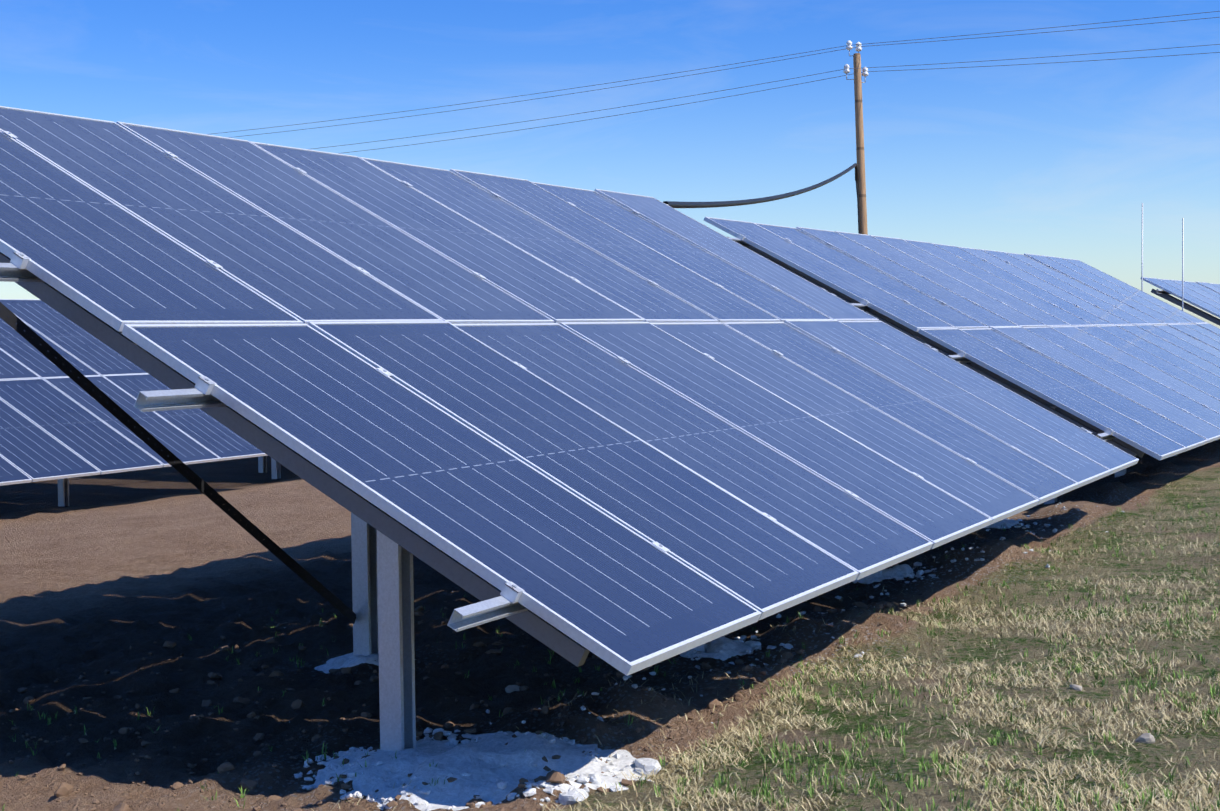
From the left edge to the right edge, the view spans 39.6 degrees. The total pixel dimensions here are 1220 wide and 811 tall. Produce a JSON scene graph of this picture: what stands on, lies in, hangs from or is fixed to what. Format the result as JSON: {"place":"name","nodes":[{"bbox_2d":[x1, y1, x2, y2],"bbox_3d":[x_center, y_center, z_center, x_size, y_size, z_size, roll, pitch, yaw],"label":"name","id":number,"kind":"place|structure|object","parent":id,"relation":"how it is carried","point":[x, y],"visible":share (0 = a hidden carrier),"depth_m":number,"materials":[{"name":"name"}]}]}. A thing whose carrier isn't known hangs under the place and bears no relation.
{"place":"outdoors","nodes":[
{"label":"outdoors","id":0,"kind":"place"},
{"bbox_2d":[0,439,1219,810],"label":"ground","id":1,"kind":"structure","parent":0,"point":[100,575],"depth_m":8.54,"materials":[{"name":"brown soil"}]},
{"bbox_2d":[0,299,267,506],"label":"solar panel","id":2,"kind":"object","parent":1,"relation":"on","point":[56,422],"visible":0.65,"depth_m":23.51,"materials":[{"name":"blue glass"}]},
{"bbox_2d":[258,456,280,478],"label":"support posts","id":3,"kind":"object","parent":1,"relation":"on","point":[275,468],"depth_m":26.80,"materials":[{"name":"metal"}]},
{"bbox_2d":[314,652,415,673],"bbox_3d":[-1.284,1.343,8.935,0.561,0.118,0.470,1,3,27],"label":"lime footing","id":4,"kind":"object","parent":1,"relation":"on","point":[346,660],"visible":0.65,"depth_m":8.87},
{"bbox_2d":[0,602,891,810],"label":"soil clods","id":5,"kind":"object","parent":1,"relation":"on","point":[552,776],"visible":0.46,"depth_m":7.85,"materials":[{"name":"brown soil"}]},
{"bbox_2d":[304,728,634,807],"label":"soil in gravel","id":6,"kind":"structure","parent":1,"relation":"on","point":[521,784],"depth_m":6.03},
{"bbox_2d":[294,727,653,810],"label":"lime footing","id":7,"kind":"object","parent":1,"relation":"on","point":[480,764],"visible":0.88,"depth_m":6.23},
{"bbox_2d":[0,489,1099,810],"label":"soil crumbs","id":8,"kind":"object","parent":1,"relation":"on","point":[472,805],"visible":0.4,"depth_m":7.25,"materials":[{"name":"brown soil"}]},
{"bbox_2d":[0,106,1138,750],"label":"solar panel array","id":9,"kind":"object","parent":1,"relation":"on","point":[626,434],"visible":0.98,"depth_m":8.30,"materials":[{"name":"blue glass"}]},
{"bbox_2d":[0,302,355,623],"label":"diagonal brace","id":10,"kind":"object","parent":9,"relation":"attached to","point":[57,359],"visible":1,"depth_m":7.57,"materials":[{"name":"black metal"}]},
{"bbox_2d":[542,758,661,804],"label":"snow chunks","id":11,"kind":"object","parent":1,"relation":"on","point":[567,797],"visible":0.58,"depth_m":5.98,"materials":[{"name":"white snow"}]},
{"bbox_2d":[3,478,1219,810],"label":"dry grass and sprouts","id":12,"kind":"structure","parent":1,"relation":"on","point":[1169,796],"depth_m":6.74,"materials":[{"name":"beige plant"}]},
{"bbox_2d":[649,635,792,666],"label":"lime gravel","id":13,"kind":"structure","parent":1,"relation":"on","point":[755,644],"depth_m":8.58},
{"bbox_2d":[679,637,754,660],"bbox_3d":[0.518,1.246,8.662,0.440,0.126,0.447,-3,3,-38],"label":"lime footing","id":14,"kind":"object","parent":13,"relation":"on","point":[730,647],"visible":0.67,"depth_m":8.56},
{"bbox_2d":[360,502,1123,807],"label":"lime stones","id":15,"kind":"object","parent":1,"relation":"on","point":[479,804],"visible":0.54,"depth_m":9.00,"materials":[{"name":"white stone"}]},
{"bbox_2d":[505,684,1154,743],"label":"field stones","id":16,"kind":"object","parent":1,"relation":"on","point":[1147,738],"visible":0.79,"depth_m":6.28,"materials":[{"name":"beige stone"}]},
{"bbox_2d":[843,40,868,234],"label":"utility pole","id":17,"kind":"object","parent":1,"relation":"on","point":[858,82],"visible":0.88,"depth_m":45.00,"materials":[{"name":"brown wood"}]},
{"bbox_2d":[213,45,846,133],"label":"power line","id":18,"kind":"object","parent":17,"relation":"attached to","point":[543,92],"visible":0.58,"depth_m":50.15,"materials":[{"name":"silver metal"}]},
{"bbox_2d":[227,47,855,137],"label":"power line","id":19,"kind":"object","parent":17,"relation":"attached to","point":[551,96],"visible":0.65,"depth_m":50.29,"materials":[{"name":"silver metal"}]},
{"bbox_2d":[313,69,844,148],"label":"power line","id":20,"kind":"object","parent":17,"relation":"attached to","point":[586,112],"visible":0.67,"depth_m":49.37,"materials":[{"name":"silver metal"}]},
{"bbox_2d":[338,72,861,153],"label":"power line","id":21,"kind":"object","parent":17,"relation":"attached to","point":[607,116],"visible":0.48,"depth_m":49.37,"materials":[{"name":"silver metal"}]},
{"bbox_2d":[663,163,857,207],"bbox_3d":[3.611,-4.368,32.508,0.095,2.862,26.051,0,3,13],"label":"service cable","id":22,"kind":"object","parent":17,"relation":"attached to","point":[674,204],"visible":0.98,"depth_m":26.59,"materials":[{"name":"black plastic"}]},
{"bbox_2d":[849,44,1219,68],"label":"power line","id":23,"kind":"object","parent":17,"relation":"attached to","point":[1038,57],"visible":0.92,"depth_m":42.16,"materials":[{"name":"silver metal"}]},
{"bbox_2d":[855,11,1219,44],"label":"power line","id":24,"kind":"object","parent":17,"relation":"attached to","point":[1033,29],"visible":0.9,"depth_m":42.24,"materials":[{"name":"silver metal"}]},
{"bbox_2d":[861,17,1218,46],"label":"power line","id":25,"kind":"object","parent":17,"relation":"attached to","point":[1045,32],"visible":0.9,"depth_m":42.22,"materials":[{"name":"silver metal"}]},
{"bbox_2d":[867,52,1219,71],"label":"power line","id":26,"kind":"object","parent":17,"relation":"attached to","point":[1045,63],"visible":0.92,"depth_m":42.38,"materials":[{"name":"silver metal"}]},
{"bbox_2d":[852,559,956,582],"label":"lime gravel","id":27,"kind":"structure","parent":1,"relation":"on","point":[919,573],"depth_m":11.13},
{"bbox_2d":[855,564,913,583],"bbox_3d":[1.822,1.122,11.263,0.413,0.123,0.500,0,3,11],"label":"lime footing","id":28,"kind":"object","parent":27,"relation":"on","point":[904,568],"visible":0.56,"depth_m":11.15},
{"bbox_2d":[704,217,1219,503],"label":"solar panel array","id":29,"kind":"object","parent":1,"relation":"on","point":[1125,367],"visible":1,"depth_m":18.56,"materials":[{"name":"blue glass"}]},
{"bbox_2d":[991,520,1018,528],"bbox_3d":[3.156,0.985,13.978,0.475,0.104,0.470,1,3,27],"label":"lime footing","id":30,"kind":"object","parent":1,"relation":"on","point":[1010,522],"visible":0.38,"depth_m":13.85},
{"bbox_2d":[984,509,1079,528],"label":"lime gravel","id":31,"kind":"structure","parent":1,"relation":"on","point":[1008,526],"depth_m":13.76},
{"bbox_2d":[1141,203,1142,290],"bbox_3d":[9.406,-1.570,29.957,0.022,3.996,0.022,0,3,5],"label":"marker rod","id":32,"kind":"object","parent":1,"relation":"on","point":[1142,253],"visible":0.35,"depth_m":29.90,"materials":[{"name":"grey"}]},
{"bbox_2d":[1143,277,1219,325],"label":"solar panel array","id":33,"kind":"object","parent":1,"relation":"on","point":[1205,296],"visible":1,"depth_m":31.36,"materials":[{"name":"blue glass"}]},
{"bbox_2d":[1182,218,1183,310],"bbox_3d":[10.034,-1.442,29.694,0.022,3.682,0.022,0,3,5],"label":"marker rod","id":34,"kind":"object","parent":1,"relation":"on","point":[1182,258],"visible":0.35,"depth_m":29.63,"materials":[{"name":"grey"}]},
{"bbox_2d":[0,0,1219,327],"label":"sky","id":35,"kind":"structure","parent":0,"point":[1062,160],"materials":[{"name":"blue"}]},
{"bbox_2d":[856,181,860,233],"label":"conduit","id":36,"kind":"object","parent":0,"point":[858,205],"visible":0.21,"depth_m":45.06,"materials":[{"name":"black plastic"}]}
]}

